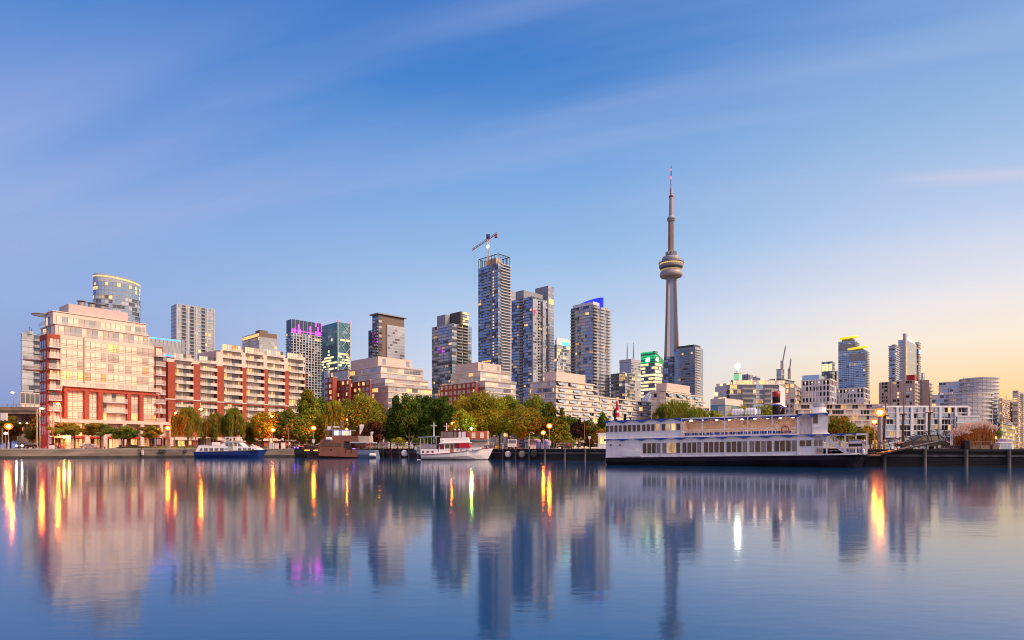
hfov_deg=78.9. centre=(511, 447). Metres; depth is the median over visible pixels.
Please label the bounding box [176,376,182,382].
window
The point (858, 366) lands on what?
disc crowned tower
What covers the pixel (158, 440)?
street shelter
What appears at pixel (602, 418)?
broadleaf tree
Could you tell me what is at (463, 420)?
broadleaf tree
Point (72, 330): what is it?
window
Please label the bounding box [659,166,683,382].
observation tower
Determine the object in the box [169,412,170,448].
utility pole
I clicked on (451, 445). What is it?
door
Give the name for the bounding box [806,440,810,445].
window
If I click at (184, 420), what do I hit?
willow tree
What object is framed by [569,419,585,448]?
broadleaf tree
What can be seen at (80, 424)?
window
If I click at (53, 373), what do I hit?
window
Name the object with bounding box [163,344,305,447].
balcony apartment building
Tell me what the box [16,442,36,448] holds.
parked car
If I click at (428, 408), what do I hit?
poplar tree
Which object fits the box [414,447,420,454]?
dinghy
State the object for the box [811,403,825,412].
roof hatch
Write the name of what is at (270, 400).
window
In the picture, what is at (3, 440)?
shrub
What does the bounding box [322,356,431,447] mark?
stepped apartment building
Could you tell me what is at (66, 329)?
window
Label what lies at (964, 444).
waste bin
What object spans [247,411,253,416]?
window
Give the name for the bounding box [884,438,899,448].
motor cruiser
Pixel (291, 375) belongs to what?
window
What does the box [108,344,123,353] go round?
window
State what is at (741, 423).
far window
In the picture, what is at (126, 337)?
window
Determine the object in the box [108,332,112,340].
window
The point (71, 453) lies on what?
quay wall
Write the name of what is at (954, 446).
plant tub
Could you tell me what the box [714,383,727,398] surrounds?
terraced cream block
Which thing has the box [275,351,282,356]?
balcony door
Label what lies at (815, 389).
white condominium
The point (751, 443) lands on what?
window
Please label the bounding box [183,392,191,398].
balcony door
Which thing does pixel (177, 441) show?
shop window
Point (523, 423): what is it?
broadleaf tree
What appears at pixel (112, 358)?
window
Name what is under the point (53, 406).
window
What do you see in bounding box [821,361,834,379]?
lit crown office
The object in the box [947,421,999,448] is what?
reed planter
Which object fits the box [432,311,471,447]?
stepped glass tower
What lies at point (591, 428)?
broadleaf tree
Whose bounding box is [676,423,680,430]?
window
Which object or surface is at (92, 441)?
shop window
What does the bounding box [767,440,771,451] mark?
window
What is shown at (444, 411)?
poplar tree
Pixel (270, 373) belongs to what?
window
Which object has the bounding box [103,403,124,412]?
window
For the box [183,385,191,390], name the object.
balcony door
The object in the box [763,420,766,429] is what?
far window
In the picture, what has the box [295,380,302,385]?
balcony door
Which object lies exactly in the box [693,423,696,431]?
far window
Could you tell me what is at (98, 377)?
window
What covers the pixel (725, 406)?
cream low building
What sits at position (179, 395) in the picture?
window
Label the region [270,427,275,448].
street lamp
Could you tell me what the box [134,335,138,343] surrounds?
window
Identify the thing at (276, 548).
water
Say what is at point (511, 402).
broadleaf tree
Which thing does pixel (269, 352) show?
window
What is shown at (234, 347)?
balcony door
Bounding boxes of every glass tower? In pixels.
[20,327,40,447]
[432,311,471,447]
[610,372,635,399]
[664,345,702,400]
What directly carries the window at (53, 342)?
in the apartment building at (101, 363)
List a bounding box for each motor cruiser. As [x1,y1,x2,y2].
[877,440,894,448]
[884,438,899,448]
[995,442,1017,448]
[996,438,1012,444]
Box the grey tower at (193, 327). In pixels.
[171,304,214,360]
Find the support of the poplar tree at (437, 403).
on the ground
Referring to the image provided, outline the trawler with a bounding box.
[417,422,501,459]
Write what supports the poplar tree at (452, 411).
on the ground
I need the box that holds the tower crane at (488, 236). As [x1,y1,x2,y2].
[472,232,496,262]
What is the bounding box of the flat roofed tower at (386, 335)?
[368,312,406,358]
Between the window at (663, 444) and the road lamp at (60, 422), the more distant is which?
the road lamp at (60, 422)
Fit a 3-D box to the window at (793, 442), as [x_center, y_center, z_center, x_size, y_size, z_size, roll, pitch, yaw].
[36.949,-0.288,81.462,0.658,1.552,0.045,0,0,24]
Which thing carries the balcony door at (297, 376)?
in the balcony apartment building at (249, 382)
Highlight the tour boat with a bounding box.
[193,433,270,457]
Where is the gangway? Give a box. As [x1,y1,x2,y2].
[867,429,948,454]
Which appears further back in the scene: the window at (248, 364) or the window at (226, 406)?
the window at (248, 364)
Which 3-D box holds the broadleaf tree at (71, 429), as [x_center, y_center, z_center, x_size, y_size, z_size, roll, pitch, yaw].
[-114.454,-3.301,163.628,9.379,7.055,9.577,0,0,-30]
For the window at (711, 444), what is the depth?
85.72 m
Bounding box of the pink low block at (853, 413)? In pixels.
[791,401,887,447]
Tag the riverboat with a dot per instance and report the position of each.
(790, 440)
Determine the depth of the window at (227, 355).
254.43 m
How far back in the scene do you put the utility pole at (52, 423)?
163.89 m
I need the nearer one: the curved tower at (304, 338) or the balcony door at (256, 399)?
the balcony door at (256, 399)
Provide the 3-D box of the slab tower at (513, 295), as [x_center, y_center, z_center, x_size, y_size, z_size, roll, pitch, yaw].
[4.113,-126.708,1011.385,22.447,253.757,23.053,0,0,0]
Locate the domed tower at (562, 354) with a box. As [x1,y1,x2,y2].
[554,337,570,372]
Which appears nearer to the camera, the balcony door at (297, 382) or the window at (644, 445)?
the window at (644, 445)
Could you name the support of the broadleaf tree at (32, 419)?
on the ground
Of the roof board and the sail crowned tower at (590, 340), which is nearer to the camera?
the roof board
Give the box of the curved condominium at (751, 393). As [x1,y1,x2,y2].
[725,379,800,413]
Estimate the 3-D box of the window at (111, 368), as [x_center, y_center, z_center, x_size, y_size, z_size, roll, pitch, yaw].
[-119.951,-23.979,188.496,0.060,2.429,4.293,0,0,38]
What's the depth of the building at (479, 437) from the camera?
146.21 m
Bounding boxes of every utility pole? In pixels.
[35,409,38,448]
[52,410,53,436]
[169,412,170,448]
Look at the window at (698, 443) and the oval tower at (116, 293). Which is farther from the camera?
the oval tower at (116, 293)
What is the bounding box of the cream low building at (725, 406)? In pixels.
[710,398,750,416]
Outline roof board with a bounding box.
[778,385,785,413]
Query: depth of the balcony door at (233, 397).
257.11 m
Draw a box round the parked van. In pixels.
[508,439,516,448]
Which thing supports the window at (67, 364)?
in the apartment building at (101, 363)
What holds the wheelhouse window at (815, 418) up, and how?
in the riverboat
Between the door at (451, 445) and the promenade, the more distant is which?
the promenade
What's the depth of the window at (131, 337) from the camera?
193.56 m
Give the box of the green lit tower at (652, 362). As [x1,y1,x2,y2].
[641,351,663,399]
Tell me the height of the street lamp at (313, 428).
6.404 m
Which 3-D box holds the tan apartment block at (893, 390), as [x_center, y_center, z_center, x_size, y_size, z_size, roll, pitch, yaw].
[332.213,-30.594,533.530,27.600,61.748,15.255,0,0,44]
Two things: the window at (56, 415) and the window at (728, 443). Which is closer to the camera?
the window at (728, 443)
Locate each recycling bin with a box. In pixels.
[536,439,540,448]
[543,439,548,448]
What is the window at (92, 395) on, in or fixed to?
in the apartment building at (101, 363)
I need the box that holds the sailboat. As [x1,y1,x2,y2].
[945,413,954,444]
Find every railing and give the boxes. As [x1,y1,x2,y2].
[139,444,195,445]
[475,443,493,448]
[525,443,548,448]
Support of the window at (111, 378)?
in the apartment building at (101, 363)
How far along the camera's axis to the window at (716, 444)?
85.45 m
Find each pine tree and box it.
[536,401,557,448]
[550,407,576,448]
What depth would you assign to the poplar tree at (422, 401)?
175.50 m
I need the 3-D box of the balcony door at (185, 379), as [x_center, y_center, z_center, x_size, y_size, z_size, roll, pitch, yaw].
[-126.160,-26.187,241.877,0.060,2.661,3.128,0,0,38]
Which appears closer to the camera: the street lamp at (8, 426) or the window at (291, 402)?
the street lamp at (8, 426)
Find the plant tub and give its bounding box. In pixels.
[949,445,958,448]
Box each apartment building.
[23,300,172,448]
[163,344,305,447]
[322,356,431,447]
[440,362,515,443]
[528,371,605,447]
[650,383,709,418]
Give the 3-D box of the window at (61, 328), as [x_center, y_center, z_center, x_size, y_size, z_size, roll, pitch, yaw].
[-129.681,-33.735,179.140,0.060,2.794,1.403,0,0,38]
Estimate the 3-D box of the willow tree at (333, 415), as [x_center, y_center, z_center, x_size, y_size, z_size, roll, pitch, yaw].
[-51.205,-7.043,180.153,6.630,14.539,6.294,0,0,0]
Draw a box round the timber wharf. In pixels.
[351,449,605,460]
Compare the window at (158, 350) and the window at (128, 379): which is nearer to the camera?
the window at (128, 379)
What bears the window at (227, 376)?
in the balcony apartment building at (249, 382)
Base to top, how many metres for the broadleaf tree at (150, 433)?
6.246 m
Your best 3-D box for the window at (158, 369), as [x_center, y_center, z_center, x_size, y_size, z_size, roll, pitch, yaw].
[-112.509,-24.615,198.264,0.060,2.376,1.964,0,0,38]
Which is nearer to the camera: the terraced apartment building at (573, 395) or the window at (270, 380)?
the window at (270, 380)
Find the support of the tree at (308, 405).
on the ground
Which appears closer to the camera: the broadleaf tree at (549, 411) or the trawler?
the trawler
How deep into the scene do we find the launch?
160.20 m
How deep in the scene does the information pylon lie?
159.75 m
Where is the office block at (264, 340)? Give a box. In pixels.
[242,330,276,354]
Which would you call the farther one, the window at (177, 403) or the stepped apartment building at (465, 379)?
the stepped apartment building at (465, 379)
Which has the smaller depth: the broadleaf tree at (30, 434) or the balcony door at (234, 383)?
the broadleaf tree at (30, 434)
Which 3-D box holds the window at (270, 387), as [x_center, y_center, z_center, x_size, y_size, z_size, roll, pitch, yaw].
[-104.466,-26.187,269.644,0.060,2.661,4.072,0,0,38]
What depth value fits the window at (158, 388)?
198.39 m
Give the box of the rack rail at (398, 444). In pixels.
[378,443,427,448]
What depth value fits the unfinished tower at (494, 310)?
708.46 m
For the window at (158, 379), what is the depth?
198.15 m
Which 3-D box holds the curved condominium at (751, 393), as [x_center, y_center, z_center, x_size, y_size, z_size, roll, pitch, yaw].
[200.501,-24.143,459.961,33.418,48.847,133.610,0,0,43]
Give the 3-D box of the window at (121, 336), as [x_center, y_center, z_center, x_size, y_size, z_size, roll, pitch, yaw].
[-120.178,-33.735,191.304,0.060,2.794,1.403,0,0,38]
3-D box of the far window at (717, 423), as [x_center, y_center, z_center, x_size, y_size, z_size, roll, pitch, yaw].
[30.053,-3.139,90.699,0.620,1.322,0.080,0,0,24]
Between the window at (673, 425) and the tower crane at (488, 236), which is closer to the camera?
the window at (673, 425)
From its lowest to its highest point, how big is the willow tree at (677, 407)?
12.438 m
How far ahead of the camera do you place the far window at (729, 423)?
89.98 m
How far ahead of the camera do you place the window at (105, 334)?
187.93 m
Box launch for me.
[293,445,306,457]
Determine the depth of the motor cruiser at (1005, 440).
124.61 m
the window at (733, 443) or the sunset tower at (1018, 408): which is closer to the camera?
the window at (733, 443)
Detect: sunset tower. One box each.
[998,398,1012,424]
[1013,390,1023,447]
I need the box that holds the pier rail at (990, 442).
[970,441,991,448]
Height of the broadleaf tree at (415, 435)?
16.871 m
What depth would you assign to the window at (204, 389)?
247.02 m
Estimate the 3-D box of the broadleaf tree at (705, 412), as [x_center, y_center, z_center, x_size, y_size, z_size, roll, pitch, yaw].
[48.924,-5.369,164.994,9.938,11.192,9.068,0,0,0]
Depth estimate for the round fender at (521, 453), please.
129.31 m
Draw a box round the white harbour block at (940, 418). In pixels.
[870,406,979,447]
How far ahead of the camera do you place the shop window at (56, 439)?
177.62 m
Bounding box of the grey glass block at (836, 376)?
[835,371,837,388]
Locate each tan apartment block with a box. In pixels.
[879,375,919,405]
[918,379,932,405]
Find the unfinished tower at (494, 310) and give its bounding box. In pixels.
[478,254,511,380]
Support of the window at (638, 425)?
in the riverboat
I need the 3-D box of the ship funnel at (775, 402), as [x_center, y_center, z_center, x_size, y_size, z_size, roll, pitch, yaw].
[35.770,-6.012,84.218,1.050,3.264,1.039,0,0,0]
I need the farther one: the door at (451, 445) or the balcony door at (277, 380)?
the balcony door at (277, 380)
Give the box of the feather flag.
[359,424,363,434]
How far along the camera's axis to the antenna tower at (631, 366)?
1415.75 m
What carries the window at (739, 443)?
in the riverboat
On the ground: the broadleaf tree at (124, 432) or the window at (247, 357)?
the broadleaf tree at (124, 432)
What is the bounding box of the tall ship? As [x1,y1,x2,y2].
[882,387,932,441]
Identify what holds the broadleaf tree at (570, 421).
on the ground
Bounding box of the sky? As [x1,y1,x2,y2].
[0,0,1023,447]
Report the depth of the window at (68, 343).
179.43 m
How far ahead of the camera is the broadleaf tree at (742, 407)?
156.40 m
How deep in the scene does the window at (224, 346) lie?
254.06 m
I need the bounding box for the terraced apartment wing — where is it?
[599,397,650,420]
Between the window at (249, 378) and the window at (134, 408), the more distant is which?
the window at (249, 378)
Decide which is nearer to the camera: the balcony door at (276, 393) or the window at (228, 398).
the window at (228, 398)
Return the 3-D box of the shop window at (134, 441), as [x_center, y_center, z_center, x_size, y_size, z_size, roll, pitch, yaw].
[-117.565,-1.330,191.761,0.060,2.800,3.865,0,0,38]
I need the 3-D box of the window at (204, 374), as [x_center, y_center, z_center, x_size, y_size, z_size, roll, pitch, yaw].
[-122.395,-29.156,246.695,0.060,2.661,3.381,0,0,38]
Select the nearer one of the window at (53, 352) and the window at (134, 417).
the window at (53, 352)
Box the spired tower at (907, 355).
[898,333,916,380]
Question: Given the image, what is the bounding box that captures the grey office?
[742,374,752,379]
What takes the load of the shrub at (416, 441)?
on the ground
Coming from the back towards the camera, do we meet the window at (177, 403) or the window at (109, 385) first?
the window at (177, 403)
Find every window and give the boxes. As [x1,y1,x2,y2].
[50,338,59,346]
[50,349,59,357]
[50,359,59,367]
[50,370,59,378]
[50,381,59,388]
[50,391,59,399]
[50,402,59,409]
[50,412,59,418]
[51,325,54,333]
[55,438,63,444]
[59,326,63,334]
[61,338,82,348]
[61,349,82,359]
[61,360,82,369]
[61,370,82,379]
[61,381,82,389]
[64,326,69,335]
[68,391,82,399]
[68,401,82,410]
[68,412,82,418]
[70,327,75,336]
[71,439,82,447]
[73,423,82,435]
[76,328,80,336]
[81,329,86,337]
[85,341,105,351]
[85,352,105,361]
[85,362,105,371]
[85,372,105,381]
[85,383,105,387]
[87,329,91,337]
[89,392,96,400]
[89,402,96,410]
[89,413,96,419]
[90,439,99,447]
[92,330,97,338]
[98,331,102,339]
[103,331,107,339]
[103,393,124,402]
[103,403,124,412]
[103,413,124,420]
[107,424,119,436]
[107,439,117,447]
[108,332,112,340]
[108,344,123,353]
[108,354,123,363]
[108,364,123,373]
[108,374,123,382]
[108,384,123,388]
[113,333,118,341]
[119,334,123,341]
[124,334,128,342]
[125,346,153,356]
[125,356,153,365]
[125,366,153,375]
[125,376,153,385]
[125,386,153,390]
[126,439,136,445]
[129,335,133,343]
[131,395,137,402]
[131,404,137,412]
[131,414,137,420]
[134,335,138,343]
[139,336,142,344]
[143,337,147,344]
[144,395,155,403]
[144,405,155,413]
[144,415,155,421]
[156,348,161,355]
[156,357,161,364]
[156,367,161,374]
[156,376,161,383]
[156,386,161,392]
[163,426,166,435]
[174,353,182,359]
[176,369,182,375]
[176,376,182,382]
[176,384,182,390]
[176,392,182,398]
[176,402,182,406]
[176,440,191,445]
[199,356,207,362]
[200,366,207,369]
[200,371,207,377]
[200,378,207,384]
[200,386,207,392]
[200,393,207,399]
[200,403,207,407]
[200,409,207,414]
[222,344,231,350]
[223,353,231,357]
[223,358,231,364]
[224,366,231,372]
[224,373,231,379]
[224,380,231,386]
[224,388,231,394]
[224,395,231,401]
[224,404,231,408]
[245,347,253,353]
[246,355,253,360]
[246,361,253,367]
[247,368,253,374]
[247,375,253,381]
[247,382,253,388]
[247,390,253,395]
[247,397,253,402]
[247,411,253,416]
[247,441,261,445]
[267,350,274,355]
[267,358,274,362]
[267,364,274,369]
[268,371,274,376]
[268,377,274,383]
[268,384,274,390]
[268,391,274,397]
[268,398,274,403]
[287,352,294,358]
[288,366,294,371]
[289,373,294,378]
[289,379,294,385]
[289,386,294,391]
[289,393,294,398]
[289,399,294,405]
[447,432,452,437]
[637,424,640,431]
[642,443,646,453]
[647,443,651,453]
[652,443,655,453]
[656,443,660,453]
[661,424,665,430]
[662,443,665,452]
[666,423,669,430]
[667,442,670,452]
[671,423,675,430]
[671,442,675,452]
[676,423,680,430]
[676,442,679,452]
[682,442,686,452]
[687,442,691,452]
[692,442,696,452]
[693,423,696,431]
[697,442,700,452]
[704,422,708,430]
[704,442,708,452]
[709,442,713,452]
[714,441,718,452]
[716,422,719,430]
[719,441,723,452]
[726,441,730,452]
[728,422,731,430]
[731,441,736,452]
[737,441,741,451]
[739,421,743,429]
[742,441,746,451]
[749,441,754,451]
[751,421,754,429]
[755,441,759,451]
[761,441,765,451]
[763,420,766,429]
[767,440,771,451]
[774,420,778,428]
[774,440,778,451]
[780,440,784,451]
[786,440,790,451]
[791,440,796,451]
[800,440,804,445]
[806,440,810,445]
[813,415,817,423]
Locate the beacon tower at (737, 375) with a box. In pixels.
[731,362,741,380]
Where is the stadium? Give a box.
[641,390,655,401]
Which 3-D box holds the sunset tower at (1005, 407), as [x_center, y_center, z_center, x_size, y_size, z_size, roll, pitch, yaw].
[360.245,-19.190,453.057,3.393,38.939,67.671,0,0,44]
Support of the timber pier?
in the water
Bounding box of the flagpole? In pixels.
[616,401,619,418]
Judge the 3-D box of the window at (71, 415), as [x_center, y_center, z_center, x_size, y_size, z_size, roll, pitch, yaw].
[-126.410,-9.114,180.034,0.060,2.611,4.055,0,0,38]
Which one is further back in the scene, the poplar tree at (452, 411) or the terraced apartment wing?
the terraced apartment wing
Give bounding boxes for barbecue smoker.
[848,439,865,453]
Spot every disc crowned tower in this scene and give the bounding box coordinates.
[838,336,858,387]
[848,346,869,387]
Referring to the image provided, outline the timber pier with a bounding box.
[847,449,1023,467]
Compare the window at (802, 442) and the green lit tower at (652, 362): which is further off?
the green lit tower at (652, 362)
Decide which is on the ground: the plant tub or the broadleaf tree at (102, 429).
the broadleaf tree at (102, 429)
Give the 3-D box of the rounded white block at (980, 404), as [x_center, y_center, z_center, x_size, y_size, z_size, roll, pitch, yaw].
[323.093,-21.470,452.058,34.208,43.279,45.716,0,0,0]
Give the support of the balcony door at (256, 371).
in the balcony apartment building at (249, 382)
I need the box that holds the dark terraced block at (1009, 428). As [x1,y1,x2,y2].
[996,422,1017,447]
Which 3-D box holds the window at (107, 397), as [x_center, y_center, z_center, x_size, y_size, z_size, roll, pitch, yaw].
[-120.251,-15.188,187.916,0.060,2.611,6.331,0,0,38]
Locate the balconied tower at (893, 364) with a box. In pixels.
[888,344,899,381]
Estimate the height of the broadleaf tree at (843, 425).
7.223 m
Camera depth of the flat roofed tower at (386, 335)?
648.51 m
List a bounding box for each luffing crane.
[781,345,785,368]
[788,358,791,378]
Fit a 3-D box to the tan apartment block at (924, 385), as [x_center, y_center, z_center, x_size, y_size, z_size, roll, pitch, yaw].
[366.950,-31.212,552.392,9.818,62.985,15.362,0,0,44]
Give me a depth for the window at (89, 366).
184.20 m
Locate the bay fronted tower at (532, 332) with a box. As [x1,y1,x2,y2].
[511,286,553,447]
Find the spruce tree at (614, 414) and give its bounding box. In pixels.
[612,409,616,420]
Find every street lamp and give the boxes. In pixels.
[4,423,12,448]
[165,425,170,448]
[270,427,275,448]
[311,426,315,445]
[541,430,545,448]
[546,423,551,448]
[871,419,877,445]
[874,408,885,448]
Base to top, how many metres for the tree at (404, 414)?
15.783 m
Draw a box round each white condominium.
[801,375,835,403]
[836,387,869,403]
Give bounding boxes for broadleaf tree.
[0,420,31,448]
[8,416,38,440]
[23,429,38,448]
[46,423,63,448]
[54,422,91,448]
[83,423,114,448]
[108,425,139,448]
[138,425,163,448]
[238,421,255,445]
[249,411,276,447]
[272,407,296,442]
[281,417,314,445]
[337,398,356,441]
[342,390,384,448]
[361,420,386,448]
[377,403,386,448]
[401,398,418,448]
[447,408,477,434]
[451,393,475,409]
[452,388,507,436]
[486,395,509,443]
[496,394,520,448]
[498,404,547,448]
[522,394,545,436]
[565,414,578,448]
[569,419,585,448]
[581,417,598,448]
[592,428,604,443]
[597,412,608,432]
[691,407,709,417]
[709,409,724,416]
[727,402,751,415]
[755,405,771,415]
[828,415,857,446]
[846,427,868,442]
[864,424,877,448]
[989,422,1002,441]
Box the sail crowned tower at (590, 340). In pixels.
[570,297,611,397]
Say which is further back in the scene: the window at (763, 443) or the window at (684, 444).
the window at (684, 444)
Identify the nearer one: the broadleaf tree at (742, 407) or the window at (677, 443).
the window at (677, 443)
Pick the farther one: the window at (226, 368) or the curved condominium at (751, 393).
the curved condominium at (751, 393)
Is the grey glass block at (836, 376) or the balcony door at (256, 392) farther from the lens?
the grey glass block at (836, 376)
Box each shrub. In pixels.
[0,435,9,446]
[7,436,33,444]
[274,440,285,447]
[390,437,405,448]
[411,438,425,446]
[560,440,575,447]
[576,437,594,448]
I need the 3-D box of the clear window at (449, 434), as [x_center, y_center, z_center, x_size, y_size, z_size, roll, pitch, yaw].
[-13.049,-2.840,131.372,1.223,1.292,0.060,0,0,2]
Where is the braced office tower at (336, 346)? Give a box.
[322,320,350,396]
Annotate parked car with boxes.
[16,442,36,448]
[43,443,62,448]
[79,444,98,448]
[499,442,516,448]
[894,435,947,448]
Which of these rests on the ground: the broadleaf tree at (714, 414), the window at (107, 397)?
the broadleaf tree at (714, 414)
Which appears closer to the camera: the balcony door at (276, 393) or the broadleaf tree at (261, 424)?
the broadleaf tree at (261, 424)
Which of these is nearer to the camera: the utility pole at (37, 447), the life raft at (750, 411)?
the life raft at (750, 411)
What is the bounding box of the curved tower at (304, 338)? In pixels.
[285,319,322,444]
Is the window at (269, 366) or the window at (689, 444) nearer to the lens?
the window at (689, 444)
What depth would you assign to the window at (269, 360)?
269.45 m
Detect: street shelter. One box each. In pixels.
[114,438,124,447]
[147,436,166,445]
[195,437,214,445]
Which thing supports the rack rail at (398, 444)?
on the ground
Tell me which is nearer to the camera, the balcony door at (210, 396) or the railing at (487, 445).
the railing at (487, 445)
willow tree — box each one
[170,405,203,444]
[200,412,228,441]
[222,406,245,440]
[323,399,346,436]
[652,404,677,418]
[653,398,706,418]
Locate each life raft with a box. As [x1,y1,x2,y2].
[731,409,743,415]
[745,408,756,415]
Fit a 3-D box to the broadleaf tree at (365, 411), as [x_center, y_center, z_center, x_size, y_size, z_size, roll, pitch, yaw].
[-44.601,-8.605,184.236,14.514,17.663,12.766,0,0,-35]
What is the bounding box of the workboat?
[303,421,381,457]
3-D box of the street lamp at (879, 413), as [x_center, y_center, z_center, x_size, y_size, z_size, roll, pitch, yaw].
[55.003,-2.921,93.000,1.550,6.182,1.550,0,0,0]
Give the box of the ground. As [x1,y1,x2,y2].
[0,448,597,448]
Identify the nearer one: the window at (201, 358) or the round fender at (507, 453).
the round fender at (507, 453)
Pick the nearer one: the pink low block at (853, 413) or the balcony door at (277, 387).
the balcony door at (277, 387)
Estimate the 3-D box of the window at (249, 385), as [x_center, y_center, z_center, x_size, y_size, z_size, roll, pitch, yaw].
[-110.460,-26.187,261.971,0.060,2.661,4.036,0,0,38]
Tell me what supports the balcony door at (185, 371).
in the balcony apartment building at (249, 382)
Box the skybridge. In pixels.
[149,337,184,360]
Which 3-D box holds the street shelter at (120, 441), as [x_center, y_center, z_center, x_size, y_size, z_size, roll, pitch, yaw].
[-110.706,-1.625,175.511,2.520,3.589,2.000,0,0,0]
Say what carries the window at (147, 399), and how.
in the apartment building at (101, 363)
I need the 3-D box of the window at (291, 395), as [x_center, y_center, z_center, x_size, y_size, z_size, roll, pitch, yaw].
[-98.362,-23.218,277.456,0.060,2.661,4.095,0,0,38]
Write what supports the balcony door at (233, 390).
in the balcony apartment building at (249, 382)
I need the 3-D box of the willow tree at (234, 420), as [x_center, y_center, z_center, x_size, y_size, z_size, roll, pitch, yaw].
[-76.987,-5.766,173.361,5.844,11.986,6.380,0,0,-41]
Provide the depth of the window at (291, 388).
277.46 m
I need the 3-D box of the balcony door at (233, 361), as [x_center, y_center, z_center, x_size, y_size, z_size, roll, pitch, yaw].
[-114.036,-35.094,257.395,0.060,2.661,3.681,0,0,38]
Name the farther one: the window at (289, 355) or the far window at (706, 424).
the window at (289, 355)
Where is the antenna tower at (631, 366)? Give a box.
[619,343,640,400]
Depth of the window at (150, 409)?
196.03 m
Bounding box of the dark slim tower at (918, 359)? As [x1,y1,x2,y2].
[915,342,920,380]
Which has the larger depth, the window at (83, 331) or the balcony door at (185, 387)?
the balcony door at (185, 387)
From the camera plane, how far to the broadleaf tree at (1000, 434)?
237.13 m
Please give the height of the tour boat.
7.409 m
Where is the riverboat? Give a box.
[594,412,872,466]
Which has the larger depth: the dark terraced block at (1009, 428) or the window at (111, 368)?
the dark terraced block at (1009, 428)
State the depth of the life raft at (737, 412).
85.18 m
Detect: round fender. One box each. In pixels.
[401,450,407,455]
[505,450,510,456]
[519,449,524,456]
[530,449,537,456]
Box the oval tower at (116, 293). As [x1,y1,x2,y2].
[92,273,140,322]
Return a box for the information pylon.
[48,437,54,448]
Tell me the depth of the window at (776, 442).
82.32 m
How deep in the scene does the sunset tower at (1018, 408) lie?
465.09 m
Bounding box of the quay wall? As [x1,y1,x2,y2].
[0,449,294,458]
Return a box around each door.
[183,354,191,359]
[183,369,191,375]
[183,377,191,383]
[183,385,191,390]
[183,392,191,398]
[208,357,214,362]
[208,372,214,377]
[208,379,214,385]
[208,386,214,392]
[208,394,214,400]
[232,345,240,350]
[232,360,240,365]
[232,367,240,372]
[232,374,240,379]
[232,381,240,386]
[232,388,240,394]
[232,396,240,401]
[254,348,261,353]
[254,362,261,367]
[254,369,261,374]
[254,376,261,381]
[254,383,261,388]
[254,390,261,395]
[254,397,261,402]
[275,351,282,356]
[275,364,282,369]
[275,371,282,376]
[275,378,282,383]
[275,385,282,390]
[275,392,282,397]
[275,399,282,404]
[295,354,302,358]
[295,367,302,372]
[295,373,302,378]
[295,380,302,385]
[295,387,302,392]
[450,444,453,452]
[613,444,622,455]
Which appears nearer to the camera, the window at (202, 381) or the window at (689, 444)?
the window at (689, 444)
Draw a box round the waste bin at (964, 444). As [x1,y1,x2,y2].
[960,440,969,448]
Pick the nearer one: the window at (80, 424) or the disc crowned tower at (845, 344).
the window at (80, 424)
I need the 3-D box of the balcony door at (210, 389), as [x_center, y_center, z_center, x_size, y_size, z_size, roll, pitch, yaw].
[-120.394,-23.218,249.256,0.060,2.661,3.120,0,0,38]
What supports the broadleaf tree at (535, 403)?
on the ground
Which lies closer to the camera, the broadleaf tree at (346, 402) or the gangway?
the gangway
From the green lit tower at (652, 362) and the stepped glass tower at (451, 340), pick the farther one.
the green lit tower at (652, 362)
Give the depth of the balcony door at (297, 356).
280.26 m
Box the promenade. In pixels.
[113,446,302,448]
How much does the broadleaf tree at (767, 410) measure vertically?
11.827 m
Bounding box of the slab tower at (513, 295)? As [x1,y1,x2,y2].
[510,291,515,382]
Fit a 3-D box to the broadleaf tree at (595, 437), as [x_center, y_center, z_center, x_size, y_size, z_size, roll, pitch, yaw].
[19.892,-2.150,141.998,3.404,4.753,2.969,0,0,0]
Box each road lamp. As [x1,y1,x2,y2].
[39,407,43,448]
[56,403,61,448]
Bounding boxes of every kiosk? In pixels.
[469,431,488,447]
[526,436,538,448]
[596,433,605,448]
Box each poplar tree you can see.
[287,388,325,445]
[318,396,330,439]
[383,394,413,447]
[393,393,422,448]
[408,394,430,447]
[417,396,437,444]
[432,397,448,448]
[436,395,451,443]
[448,403,457,443]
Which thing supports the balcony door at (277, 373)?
in the balcony apartment building at (249, 382)
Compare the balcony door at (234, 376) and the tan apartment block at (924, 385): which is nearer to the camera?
the balcony door at (234, 376)
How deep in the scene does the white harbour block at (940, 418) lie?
249.95 m
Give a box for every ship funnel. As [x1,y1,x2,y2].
[772,391,779,414]
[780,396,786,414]
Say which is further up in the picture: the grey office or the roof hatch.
the grey office
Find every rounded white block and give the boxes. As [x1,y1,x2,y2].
[931,388,993,424]
[938,377,999,440]
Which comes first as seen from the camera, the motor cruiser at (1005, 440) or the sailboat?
the motor cruiser at (1005, 440)
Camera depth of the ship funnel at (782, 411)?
85.91 m
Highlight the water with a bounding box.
[0,448,1023,639]
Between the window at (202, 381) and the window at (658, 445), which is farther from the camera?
the window at (202, 381)
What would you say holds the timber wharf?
in the water
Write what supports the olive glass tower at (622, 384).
on the ground
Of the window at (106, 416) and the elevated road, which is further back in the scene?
the elevated road
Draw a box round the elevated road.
[0,404,39,447]

